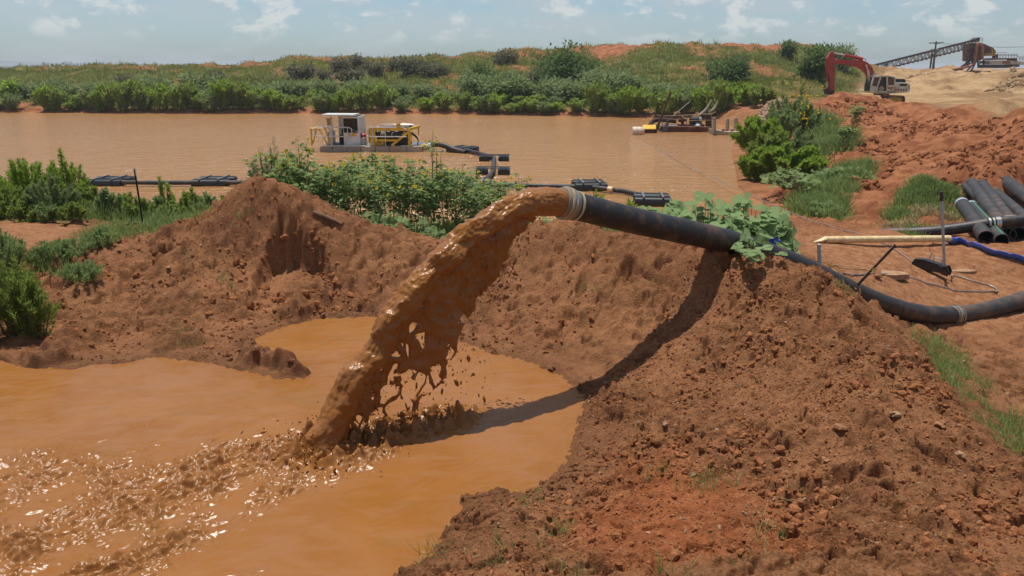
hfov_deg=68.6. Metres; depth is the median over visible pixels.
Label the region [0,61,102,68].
hills
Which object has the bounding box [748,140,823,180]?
feathery shrub
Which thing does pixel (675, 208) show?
broadleaf plant
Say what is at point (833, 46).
bushy tree
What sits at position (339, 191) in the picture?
wild sunflower
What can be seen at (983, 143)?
ridge clods
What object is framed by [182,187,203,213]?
weed clump
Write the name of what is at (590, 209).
discharge pipe
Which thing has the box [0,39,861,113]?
hillside grass
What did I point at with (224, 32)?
sky
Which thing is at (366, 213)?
broadleaf plant
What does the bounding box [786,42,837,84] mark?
bushy tree
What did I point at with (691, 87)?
bank brush
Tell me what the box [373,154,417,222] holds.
wild sunflower
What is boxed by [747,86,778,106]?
feathery shrub
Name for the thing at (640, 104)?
shore shrub
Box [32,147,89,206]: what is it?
feathery shrub
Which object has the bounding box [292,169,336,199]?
wild sunflower
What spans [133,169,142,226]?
steel fence post
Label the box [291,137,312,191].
wild sunflower
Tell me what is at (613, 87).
shore shrub
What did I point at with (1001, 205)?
spare pipe
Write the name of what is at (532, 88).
bank brush
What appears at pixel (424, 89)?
bank brush
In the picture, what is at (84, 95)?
shore shrub
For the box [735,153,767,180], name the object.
feathery shrub
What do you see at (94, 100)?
shore shrub
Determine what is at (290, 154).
wild sunflower
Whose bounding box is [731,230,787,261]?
broadleaf plant
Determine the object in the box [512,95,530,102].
shore shrub
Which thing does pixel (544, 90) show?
bushy tree
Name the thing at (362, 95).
shore shrub
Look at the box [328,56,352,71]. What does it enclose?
brush clump
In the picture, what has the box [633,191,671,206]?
pipeline float
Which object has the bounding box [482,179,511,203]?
wild sunflower
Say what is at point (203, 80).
bank brush
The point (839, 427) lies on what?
stone
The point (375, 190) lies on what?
wild sunflower
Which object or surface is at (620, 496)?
stone
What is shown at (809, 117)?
feathery shrub
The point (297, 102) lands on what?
shore shrub
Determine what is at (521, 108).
shore shrub
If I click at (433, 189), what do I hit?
wild sunflower
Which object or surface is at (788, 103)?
feathery shrub
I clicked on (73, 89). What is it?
bank brush
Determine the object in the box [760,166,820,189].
broadleaf plant
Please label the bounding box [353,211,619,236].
shore grass
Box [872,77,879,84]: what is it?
cab window
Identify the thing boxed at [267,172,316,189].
wild sunflower
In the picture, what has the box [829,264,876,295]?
rope
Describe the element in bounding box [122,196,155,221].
weed clump
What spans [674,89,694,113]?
shore shrub
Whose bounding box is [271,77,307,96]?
bank brush
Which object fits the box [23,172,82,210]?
feathery shrub
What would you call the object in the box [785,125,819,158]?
feathery shrub
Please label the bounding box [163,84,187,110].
shore shrub
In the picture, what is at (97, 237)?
weed clump
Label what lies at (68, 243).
weed clump
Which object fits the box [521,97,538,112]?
shore shrub
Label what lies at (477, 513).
wet clods
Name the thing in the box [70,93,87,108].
shore shrub
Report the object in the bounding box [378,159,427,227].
wild sunflower
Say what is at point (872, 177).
broadleaf plant
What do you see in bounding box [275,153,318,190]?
wild sunflower
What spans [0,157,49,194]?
feathery shrub
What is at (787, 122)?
feathery shrub
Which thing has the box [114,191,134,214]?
weed clump
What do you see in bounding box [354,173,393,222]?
wild sunflower
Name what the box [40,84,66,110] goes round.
shore shrub
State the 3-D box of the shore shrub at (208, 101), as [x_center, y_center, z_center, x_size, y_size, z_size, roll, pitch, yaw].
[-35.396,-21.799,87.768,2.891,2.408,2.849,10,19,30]
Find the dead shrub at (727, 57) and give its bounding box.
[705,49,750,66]
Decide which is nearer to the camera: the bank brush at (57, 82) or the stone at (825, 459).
the stone at (825, 459)
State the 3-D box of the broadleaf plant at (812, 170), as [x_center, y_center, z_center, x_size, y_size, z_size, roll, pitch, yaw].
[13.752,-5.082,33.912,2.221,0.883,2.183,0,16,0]
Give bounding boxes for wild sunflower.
[242,153,286,178]
[254,151,301,184]
[264,148,314,178]
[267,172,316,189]
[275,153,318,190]
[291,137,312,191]
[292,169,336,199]
[300,163,345,203]
[303,159,335,199]
[305,168,353,208]
[312,160,335,203]
[325,181,353,211]
[326,163,377,217]
[329,169,364,213]
[338,153,375,216]
[339,160,379,215]
[344,152,385,205]
[352,169,391,219]
[353,154,397,213]
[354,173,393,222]
[358,171,402,216]
[368,178,389,218]
[372,163,405,219]
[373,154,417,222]
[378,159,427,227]
[381,166,421,218]
[384,170,415,218]
[389,188,430,227]
[395,167,442,229]
[399,176,440,226]
[412,161,454,227]
[414,167,446,225]
[416,179,452,226]
[423,130,444,224]
[423,175,461,227]
[428,167,458,228]
[431,168,475,226]
[431,168,477,224]
[445,164,481,218]
[447,195,473,224]
[448,190,493,222]
[452,173,488,217]
[453,181,493,217]
[456,184,494,219]
[471,180,506,207]
[480,187,509,206]
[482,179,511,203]
[486,188,513,202]
[492,182,525,199]
[509,173,531,191]
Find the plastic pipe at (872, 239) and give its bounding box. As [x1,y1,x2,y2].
[814,235,951,242]
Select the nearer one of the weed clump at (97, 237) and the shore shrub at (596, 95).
the weed clump at (97, 237)
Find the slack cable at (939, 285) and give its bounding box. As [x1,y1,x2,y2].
[842,272,997,291]
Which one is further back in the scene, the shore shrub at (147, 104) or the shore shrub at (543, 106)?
the shore shrub at (147, 104)
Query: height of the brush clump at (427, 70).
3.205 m
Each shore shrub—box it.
[0,91,22,110]
[31,83,55,110]
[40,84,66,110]
[60,91,71,101]
[61,101,81,110]
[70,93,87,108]
[78,88,96,110]
[86,89,110,111]
[94,82,116,110]
[106,80,131,111]
[121,78,148,110]
[131,91,153,110]
[146,80,170,110]
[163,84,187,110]
[175,79,198,109]
[186,90,204,109]
[197,91,220,111]
[206,76,231,110]
[218,77,237,109]
[229,78,250,109]
[237,83,260,109]
[253,94,271,109]
[260,87,280,109]
[271,92,294,111]
[288,93,305,108]
[306,88,324,97]
[308,93,324,111]
[311,90,331,112]
[324,94,343,111]
[335,86,355,110]
[351,83,371,110]
[368,80,391,109]
[383,86,399,105]
[391,98,411,111]
[398,94,415,101]
[417,96,433,109]
[432,90,453,109]
[453,89,474,109]
[466,101,481,110]
[476,94,499,113]
[485,90,506,111]
[496,91,510,104]
[499,102,519,112]
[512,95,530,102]
[513,101,526,111]
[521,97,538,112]
[529,94,545,101]
[537,99,554,113]
[547,101,565,111]
[548,96,564,102]
[566,96,586,111]
[582,78,607,114]
[600,92,616,113]
[603,82,617,96]
[607,94,627,114]
[613,83,638,115]
[631,85,650,113]
[647,89,667,114]
[654,89,680,116]
[672,84,692,110]
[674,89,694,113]
[691,81,713,116]
[700,75,732,115]
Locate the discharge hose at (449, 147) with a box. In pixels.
[424,142,467,153]
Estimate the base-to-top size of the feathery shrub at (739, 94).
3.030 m
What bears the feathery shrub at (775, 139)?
on the ground at (584, 357)
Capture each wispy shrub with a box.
[240,160,258,182]
[254,138,280,178]
[280,156,307,189]
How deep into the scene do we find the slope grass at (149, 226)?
15.31 m
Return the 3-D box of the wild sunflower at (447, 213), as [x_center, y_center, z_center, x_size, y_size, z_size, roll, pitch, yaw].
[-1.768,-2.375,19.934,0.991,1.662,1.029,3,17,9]
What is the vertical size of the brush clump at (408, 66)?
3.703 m
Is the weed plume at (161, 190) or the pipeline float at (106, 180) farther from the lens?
the pipeline float at (106, 180)
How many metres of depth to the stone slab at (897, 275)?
15.98 m
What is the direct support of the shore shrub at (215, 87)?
on the ground at (584, 357)
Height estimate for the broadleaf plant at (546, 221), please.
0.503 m
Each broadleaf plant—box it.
[363,210,392,225]
[369,212,408,227]
[402,215,438,237]
[418,221,446,238]
[530,216,551,223]
[638,205,663,212]
[654,199,709,223]
[678,191,744,229]
[710,210,758,234]
[720,192,794,243]
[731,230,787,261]
[747,206,800,253]
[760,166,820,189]
[793,166,825,179]
[804,200,841,217]
[810,167,846,181]
[821,166,876,179]
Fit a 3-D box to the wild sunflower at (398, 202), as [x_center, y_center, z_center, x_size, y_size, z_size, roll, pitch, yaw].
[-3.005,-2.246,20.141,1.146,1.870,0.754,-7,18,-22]
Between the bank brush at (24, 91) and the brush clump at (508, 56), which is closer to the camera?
the bank brush at (24, 91)
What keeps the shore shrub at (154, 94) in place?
on the ground at (584, 357)
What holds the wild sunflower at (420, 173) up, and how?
on the ground at (584, 357)
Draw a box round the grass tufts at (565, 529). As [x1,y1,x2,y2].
[171,203,855,575]
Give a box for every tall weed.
[837,125,857,142]
[847,103,867,137]
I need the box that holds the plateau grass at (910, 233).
[894,220,945,235]
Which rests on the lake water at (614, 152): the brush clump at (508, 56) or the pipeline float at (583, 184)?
the pipeline float at (583, 184)
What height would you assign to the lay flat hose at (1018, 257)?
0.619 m
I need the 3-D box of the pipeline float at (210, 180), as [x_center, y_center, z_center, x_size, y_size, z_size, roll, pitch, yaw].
[-13.809,-4.943,34.814,1.686,0.437,1.530,0,16,0]
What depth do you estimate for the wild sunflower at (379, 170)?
18.51 m
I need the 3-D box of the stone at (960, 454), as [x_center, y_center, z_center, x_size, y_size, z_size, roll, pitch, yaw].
[4.335,1.612,7.248,0.079,0.055,0.114,-5,17,-17]
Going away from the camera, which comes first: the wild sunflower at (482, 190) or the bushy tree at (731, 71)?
the wild sunflower at (482, 190)
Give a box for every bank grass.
[778,154,884,222]
[801,103,867,162]
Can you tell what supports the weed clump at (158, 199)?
on the ground at (584, 357)
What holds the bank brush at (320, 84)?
on the ground at (584, 357)
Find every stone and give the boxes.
[547,365,554,370]
[614,493,624,499]
[789,504,798,513]
[821,456,829,463]
[832,423,847,431]
[873,272,881,277]
[889,411,900,417]
[934,420,946,427]
[954,451,965,458]
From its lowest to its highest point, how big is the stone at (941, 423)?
0.086 m
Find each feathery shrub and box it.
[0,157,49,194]
[0,184,25,210]
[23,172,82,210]
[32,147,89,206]
[76,184,98,209]
[691,86,704,109]
[711,79,761,107]
[729,113,789,153]
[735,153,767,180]
[744,125,795,154]
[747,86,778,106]
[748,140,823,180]
[760,83,823,140]
[763,106,801,138]
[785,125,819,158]
[790,144,829,173]
[794,95,836,133]
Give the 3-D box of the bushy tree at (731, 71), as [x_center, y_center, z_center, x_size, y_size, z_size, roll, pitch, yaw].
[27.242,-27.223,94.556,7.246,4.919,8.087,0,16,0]
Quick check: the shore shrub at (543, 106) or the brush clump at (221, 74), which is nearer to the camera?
the shore shrub at (543, 106)
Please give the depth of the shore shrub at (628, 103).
80.74 m
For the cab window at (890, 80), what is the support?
in the excavator
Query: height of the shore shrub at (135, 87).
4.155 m
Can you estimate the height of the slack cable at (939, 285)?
1.018 m
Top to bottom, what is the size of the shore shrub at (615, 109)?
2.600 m
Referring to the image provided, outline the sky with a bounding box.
[0,0,1023,67]
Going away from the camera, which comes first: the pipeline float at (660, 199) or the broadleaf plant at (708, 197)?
the broadleaf plant at (708, 197)
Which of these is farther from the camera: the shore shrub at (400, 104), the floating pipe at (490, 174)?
the shore shrub at (400, 104)
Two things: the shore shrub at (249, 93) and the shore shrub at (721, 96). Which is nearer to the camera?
the shore shrub at (721, 96)
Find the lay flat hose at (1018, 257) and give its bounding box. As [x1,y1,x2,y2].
[947,236,1023,262]
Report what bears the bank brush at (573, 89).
on the ground at (584, 357)
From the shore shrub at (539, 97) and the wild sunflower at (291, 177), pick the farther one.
the shore shrub at (539, 97)
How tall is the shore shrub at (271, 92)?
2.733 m
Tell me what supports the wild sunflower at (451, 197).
on the ground at (584, 357)
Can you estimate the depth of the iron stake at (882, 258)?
12.95 m
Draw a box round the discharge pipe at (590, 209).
[555,186,1023,323]
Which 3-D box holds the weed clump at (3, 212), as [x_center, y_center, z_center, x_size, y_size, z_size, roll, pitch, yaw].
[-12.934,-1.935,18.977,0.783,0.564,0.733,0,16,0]
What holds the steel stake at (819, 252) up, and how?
on the ground at (584, 357)
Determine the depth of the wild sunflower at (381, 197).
17.27 m
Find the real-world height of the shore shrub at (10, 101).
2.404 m
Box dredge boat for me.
[310,113,425,151]
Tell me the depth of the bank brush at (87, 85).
98.24 m
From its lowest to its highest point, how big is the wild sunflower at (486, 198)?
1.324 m
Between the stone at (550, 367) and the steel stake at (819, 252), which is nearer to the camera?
the stone at (550, 367)
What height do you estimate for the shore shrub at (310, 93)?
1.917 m
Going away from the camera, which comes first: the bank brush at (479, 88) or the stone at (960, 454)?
the stone at (960, 454)
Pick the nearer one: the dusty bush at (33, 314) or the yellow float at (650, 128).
the dusty bush at (33, 314)
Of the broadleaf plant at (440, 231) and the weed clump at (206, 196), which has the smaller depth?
the broadleaf plant at (440, 231)
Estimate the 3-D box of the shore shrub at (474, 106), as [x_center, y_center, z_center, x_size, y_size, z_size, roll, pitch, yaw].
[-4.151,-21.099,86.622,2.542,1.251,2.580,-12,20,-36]
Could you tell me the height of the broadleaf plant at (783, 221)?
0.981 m
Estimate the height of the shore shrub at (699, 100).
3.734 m
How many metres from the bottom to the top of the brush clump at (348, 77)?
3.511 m
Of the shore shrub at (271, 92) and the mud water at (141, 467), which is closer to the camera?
the mud water at (141, 467)
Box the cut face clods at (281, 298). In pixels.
[88,225,370,346]
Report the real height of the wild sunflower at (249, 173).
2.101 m
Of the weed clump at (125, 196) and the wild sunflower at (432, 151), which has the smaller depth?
the wild sunflower at (432, 151)
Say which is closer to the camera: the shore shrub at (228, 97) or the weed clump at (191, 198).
the weed clump at (191, 198)
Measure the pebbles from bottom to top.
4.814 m
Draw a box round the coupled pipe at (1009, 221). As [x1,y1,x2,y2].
[881,214,1023,235]
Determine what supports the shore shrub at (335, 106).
on the ground at (584, 357)
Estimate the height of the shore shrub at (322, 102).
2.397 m
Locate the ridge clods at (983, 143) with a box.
[825,96,1023,190]
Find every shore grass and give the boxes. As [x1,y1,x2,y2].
[0,198,208,222]
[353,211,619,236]
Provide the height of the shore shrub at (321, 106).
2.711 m
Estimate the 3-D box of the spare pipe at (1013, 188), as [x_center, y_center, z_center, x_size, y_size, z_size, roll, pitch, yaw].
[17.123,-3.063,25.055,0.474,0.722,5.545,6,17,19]
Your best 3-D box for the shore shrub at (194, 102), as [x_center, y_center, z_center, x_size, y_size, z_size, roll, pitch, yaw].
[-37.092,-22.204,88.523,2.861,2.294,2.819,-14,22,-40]
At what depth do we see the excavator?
76.61 m
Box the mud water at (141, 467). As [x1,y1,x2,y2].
[0,316,584,575]
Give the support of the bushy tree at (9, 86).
on the ground at (584, 357)
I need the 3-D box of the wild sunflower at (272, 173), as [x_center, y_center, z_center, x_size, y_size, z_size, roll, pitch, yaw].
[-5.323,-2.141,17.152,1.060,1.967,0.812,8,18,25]
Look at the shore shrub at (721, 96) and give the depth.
74.52 m
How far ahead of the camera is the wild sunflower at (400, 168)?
18.56 m
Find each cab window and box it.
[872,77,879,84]
[888,78,893,84]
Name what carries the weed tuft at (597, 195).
on the ground at (584, 357)
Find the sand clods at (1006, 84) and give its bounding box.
[896,66,1023,93]
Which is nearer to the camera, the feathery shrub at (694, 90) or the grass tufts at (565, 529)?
the grass tufts at (565, 529)
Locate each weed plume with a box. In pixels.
[157,176,165,204]
[163,181,177,202]
[181,191,188,205]
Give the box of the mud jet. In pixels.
[241,186,568,486]
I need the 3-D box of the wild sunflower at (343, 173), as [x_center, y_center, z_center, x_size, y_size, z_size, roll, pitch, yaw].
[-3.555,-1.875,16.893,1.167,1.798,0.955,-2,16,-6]
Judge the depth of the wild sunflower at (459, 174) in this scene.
16.99 m
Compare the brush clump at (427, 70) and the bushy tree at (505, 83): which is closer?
the bushy tree at (505, 83)
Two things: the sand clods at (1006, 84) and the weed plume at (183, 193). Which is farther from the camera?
the sand clods at (1006, 84)
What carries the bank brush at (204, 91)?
on the ground at (584, 357)
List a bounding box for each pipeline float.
[88,175,134,185]
[191,175,237,185]
[446,145,478,151]
[456,177,491,187]
[475,166,510,174]
[478,154,509,160]
[571,178,607,190]
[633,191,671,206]
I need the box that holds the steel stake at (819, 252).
[817,244,822,263]
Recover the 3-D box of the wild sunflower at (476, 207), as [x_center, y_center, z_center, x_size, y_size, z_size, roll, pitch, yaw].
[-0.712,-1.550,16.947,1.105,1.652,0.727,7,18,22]
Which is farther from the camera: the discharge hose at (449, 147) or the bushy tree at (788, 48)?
the bushy tree at (788, 48)
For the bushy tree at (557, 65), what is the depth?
96.91 m
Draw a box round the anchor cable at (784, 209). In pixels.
[638,137,911,260]
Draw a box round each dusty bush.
[0,228,27,277]
[0,252,48,337]
[0,301,6,333]
[4,270,61,339]
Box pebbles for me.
[58,174,1023,573]
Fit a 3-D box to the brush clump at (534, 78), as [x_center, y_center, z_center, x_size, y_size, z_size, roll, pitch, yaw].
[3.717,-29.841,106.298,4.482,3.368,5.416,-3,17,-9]
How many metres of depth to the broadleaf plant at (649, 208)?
13.22 m
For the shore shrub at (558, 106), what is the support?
on the ground at (584, 357)
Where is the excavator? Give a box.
[823,51,909,101]
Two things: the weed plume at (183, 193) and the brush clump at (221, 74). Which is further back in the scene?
the brush clump at (221, 74)
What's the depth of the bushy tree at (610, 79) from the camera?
87.73 m
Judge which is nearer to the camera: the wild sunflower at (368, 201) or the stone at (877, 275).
the stone at (877, 275)
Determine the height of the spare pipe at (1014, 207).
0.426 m
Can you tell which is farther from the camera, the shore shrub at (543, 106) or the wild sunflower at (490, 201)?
the shore shrub at (543, 106)
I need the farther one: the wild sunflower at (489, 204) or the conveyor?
the conveyor
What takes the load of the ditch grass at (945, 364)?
on the ground at (584, 357)
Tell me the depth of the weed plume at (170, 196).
20.55 m
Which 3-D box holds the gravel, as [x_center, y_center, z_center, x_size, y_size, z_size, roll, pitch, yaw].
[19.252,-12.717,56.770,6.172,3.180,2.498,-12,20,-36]
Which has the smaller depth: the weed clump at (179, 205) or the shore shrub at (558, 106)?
the weed clump at (179, 205)
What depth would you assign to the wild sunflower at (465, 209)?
18.77 m
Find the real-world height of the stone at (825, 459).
0.058 m
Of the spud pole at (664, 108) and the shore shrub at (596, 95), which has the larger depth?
the shore shrub at (596, 95)
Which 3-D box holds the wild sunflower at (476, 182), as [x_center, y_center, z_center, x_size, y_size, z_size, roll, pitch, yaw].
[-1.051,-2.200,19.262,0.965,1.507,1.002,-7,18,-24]
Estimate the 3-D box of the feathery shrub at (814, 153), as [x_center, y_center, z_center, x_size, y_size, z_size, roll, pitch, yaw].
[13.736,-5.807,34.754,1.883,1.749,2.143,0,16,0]
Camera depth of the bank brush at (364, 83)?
94.86 m
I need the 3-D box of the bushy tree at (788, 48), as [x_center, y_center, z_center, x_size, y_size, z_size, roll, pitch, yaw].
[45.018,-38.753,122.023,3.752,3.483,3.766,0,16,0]
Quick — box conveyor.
[874,38,979,67]
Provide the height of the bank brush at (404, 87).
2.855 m
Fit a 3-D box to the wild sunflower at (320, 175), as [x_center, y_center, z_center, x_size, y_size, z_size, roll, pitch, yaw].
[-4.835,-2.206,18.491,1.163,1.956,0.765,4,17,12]
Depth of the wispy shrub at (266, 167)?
18.05 m
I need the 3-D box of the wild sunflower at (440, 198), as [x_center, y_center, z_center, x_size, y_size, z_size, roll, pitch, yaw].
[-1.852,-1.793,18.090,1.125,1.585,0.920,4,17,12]
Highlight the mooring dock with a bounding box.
[708,117,738,134]
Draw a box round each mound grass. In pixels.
[876,172,966,225]
[878,201,961,227]
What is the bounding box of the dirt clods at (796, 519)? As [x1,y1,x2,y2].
[2,173,1023,575]
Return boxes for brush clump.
[112,72,134,83]
[207,70,225,80]
[281,61,316,80]
[314,68,334,80]
[327,65,368,85]
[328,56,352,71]
[347,53,370,68]
[357,59,386,75]
[385,55,401,70]
[394,54,432,74]
[417,60,452,77]
[491,47,520,64]
[527,67,546,84]
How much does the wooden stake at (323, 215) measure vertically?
0.256 m
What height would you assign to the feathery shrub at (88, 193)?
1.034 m
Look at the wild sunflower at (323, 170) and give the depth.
17.30 m
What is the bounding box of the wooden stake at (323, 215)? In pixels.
[312,210,341,224]
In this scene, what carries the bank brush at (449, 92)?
on the ground at (584, 357)
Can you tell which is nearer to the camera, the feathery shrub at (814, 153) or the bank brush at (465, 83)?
the feathery shrub at (814, 153)
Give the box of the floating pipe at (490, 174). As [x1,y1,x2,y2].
[121,148,639,195]
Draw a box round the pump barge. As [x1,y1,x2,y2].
[648,99,717,131]
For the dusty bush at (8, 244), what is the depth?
12.73 m
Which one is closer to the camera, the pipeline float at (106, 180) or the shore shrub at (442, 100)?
the pipeline float at (106, 180)
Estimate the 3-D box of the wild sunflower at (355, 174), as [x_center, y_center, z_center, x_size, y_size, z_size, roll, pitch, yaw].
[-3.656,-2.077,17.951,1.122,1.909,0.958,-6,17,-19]
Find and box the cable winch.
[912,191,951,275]
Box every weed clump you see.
[0,200,16,220]
[10,200,37,221]
[23,239,71,267]
[33,201,58,222]
[48,237,92,258]
[54,259,103,284]
[56,201,87,220]
[82,223,121,248]
[93,187,123,219]
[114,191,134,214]
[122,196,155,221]
[146,194,165,212]
[160,197,187,215]
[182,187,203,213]
[191,191,217,212]
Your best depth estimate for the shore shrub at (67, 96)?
92.89 m
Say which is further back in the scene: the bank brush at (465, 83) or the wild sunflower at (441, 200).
the bank brush at (465, 83)
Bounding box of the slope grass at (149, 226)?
[22,196,211,275]
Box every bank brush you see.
[13,80,37,98]
[26,74,71,102]
[62,82,80,93]
[78,78,112,93]
[128,70,178,101]
[172,67,219,92]
[198,86,210,93]
[246,80,280,93]
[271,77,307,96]
[280,77,311,95]
[307,76,339,95]
[337,75,377,93]
[390,80,411,96]
[408,82,444,97]
[430,87,458,102]
[452,67,491,96]
[470,77,512,97]
[508,79,538,96]
[535,74,575,92]
[552,77,592,101]
[568,63,613,86]
[620,76,651,90]
[643,80,685,96]
[671,79,700,90]
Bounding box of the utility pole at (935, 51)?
[930,41,943,68]
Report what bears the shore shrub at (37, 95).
on the ground at (584, 357)
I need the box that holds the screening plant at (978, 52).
[953,37,1023,71]
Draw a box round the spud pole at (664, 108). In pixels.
[656,91,671,129]
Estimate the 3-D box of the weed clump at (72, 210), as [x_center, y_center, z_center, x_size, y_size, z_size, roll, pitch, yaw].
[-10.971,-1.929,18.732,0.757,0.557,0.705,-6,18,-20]
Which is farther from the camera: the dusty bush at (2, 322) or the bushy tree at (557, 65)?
the bushy tree at (557, 65)
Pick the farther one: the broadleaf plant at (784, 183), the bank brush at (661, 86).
the bank brush at (661, 86)
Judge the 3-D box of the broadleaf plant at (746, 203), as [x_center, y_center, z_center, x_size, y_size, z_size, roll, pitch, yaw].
[4.064,-0.968,12.859,1.522,1.321,1.530,0,16,0]
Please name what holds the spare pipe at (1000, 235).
on the ground at (584, 357)
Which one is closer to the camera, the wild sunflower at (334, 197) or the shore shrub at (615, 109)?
the wild sunflower at (334, 197)
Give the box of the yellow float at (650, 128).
[643,125,656,132]
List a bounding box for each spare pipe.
[954,197,993,243]
[961,183,976,202]
[965,178,1016,240]
[969,200,1009,243]
[978,179,1023,240]
[993,188,1023,226]
[1002,176,1023,205]
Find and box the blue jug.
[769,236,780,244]
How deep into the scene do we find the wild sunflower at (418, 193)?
16.57 m
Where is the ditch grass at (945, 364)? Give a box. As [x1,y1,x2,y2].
[901,323,1023,457]
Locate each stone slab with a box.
[881,270,908,279]
[952,269,976,273]
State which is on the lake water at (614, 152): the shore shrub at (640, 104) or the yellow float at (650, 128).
the yellow float at (650, 128)
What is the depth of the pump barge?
62.97 m
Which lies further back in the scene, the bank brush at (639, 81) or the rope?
the bank brush at (639, 81)
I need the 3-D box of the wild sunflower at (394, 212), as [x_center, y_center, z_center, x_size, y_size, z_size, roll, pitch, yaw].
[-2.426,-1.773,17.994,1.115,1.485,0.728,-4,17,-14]
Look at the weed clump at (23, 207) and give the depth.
18.91 m
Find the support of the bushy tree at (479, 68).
on the ground at (584, 357)
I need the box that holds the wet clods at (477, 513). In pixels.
[71,297,608,575]
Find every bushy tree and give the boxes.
[0,77,24,99]
[461,58,501,78]
[474,67,530,100]
[530,75,578,101]
[531,39,609,82]
[581,65,638,93]
[699,51,756,84]
[776,39,800,58]
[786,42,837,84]
[811,43,842,58]
[826,43,857,71]
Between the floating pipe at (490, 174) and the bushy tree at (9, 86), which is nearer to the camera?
the floating pipe at (490, 174)
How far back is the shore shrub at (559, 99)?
86.01 m
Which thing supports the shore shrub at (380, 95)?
on the ground at (584, 357)
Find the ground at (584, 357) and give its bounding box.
[0,41,1023,575]
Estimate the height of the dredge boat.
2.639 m
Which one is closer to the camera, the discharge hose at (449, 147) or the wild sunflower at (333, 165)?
the wild sunflower at (333, 165)
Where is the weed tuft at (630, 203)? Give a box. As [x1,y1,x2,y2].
[614,198,636,230]
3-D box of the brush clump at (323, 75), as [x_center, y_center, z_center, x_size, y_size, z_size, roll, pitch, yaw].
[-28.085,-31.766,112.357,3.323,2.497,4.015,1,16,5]
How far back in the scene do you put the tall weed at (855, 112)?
43.03 m
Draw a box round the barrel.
[631,127,644,134]
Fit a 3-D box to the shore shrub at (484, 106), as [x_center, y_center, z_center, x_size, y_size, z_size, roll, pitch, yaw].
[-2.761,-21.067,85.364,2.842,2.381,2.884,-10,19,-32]
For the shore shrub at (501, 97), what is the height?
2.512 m
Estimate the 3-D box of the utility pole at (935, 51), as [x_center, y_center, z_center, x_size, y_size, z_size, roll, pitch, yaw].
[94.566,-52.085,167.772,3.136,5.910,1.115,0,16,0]
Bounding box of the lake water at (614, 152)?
[0,112,763,224]
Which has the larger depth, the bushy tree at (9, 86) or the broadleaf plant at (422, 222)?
the bushy tree at (9, 86)
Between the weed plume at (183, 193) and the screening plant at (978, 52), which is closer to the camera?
the weed plume at (183, 193)
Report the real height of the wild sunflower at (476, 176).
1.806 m
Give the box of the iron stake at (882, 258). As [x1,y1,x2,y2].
[857,244,895,285]
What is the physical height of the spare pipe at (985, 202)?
0.628 m
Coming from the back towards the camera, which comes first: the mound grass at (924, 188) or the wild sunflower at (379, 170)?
the mound grass at (924, 188)
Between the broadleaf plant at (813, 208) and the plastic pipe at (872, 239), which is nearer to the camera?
the plastic pipe at (872, 239)
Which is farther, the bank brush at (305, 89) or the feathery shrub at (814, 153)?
the bank brush at (305, 89)
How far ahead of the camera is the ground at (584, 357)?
10.92 m
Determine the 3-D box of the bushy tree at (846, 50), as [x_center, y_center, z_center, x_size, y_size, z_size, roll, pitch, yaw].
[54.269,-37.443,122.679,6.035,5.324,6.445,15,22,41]
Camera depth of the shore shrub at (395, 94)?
90.05 m
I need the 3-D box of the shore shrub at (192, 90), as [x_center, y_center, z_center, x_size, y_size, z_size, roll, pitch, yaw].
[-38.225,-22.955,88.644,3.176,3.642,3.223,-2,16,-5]
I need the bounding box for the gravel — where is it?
[733,99,783,138]
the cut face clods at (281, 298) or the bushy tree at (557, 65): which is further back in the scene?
the bushy tree at (557, 65)
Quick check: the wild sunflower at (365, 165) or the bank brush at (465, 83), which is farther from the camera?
the bank brush at (465, 83)
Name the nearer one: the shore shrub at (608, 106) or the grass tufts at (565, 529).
the grass tufts at (565, 529)
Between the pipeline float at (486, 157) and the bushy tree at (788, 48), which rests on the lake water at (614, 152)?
the pipeline float at (486, 157)
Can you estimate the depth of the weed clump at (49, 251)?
13.19 m
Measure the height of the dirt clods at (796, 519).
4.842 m
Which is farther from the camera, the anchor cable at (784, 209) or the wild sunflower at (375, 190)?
the anchor cable at (784, 209)
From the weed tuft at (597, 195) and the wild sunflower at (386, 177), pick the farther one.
the wild sunflower at (386, 177)
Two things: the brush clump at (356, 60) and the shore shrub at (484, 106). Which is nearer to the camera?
the shore shrub at (484, 106)
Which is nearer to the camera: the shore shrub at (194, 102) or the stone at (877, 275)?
the stone at (877, 275)
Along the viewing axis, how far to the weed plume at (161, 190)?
20.56 m
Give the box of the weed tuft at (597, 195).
[590,189,605,230]
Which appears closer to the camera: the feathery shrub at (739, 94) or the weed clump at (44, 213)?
the weed clump at (44, 213)
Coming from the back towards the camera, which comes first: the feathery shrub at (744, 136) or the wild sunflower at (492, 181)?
the feathery shrub at (744, 136)
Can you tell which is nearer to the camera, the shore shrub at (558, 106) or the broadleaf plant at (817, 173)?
the broadleaf plant at (817, 173)
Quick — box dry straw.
[173,213,948,574]
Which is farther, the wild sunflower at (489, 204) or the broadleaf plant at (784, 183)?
the broadleaf plant at (784, 183)
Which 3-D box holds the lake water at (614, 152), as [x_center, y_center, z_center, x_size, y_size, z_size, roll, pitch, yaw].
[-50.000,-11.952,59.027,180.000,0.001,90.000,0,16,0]
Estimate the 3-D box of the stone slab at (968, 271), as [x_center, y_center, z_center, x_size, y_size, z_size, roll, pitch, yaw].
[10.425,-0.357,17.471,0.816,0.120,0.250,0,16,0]
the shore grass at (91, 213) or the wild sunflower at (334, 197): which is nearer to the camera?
the wild sunflower at (334, 197)

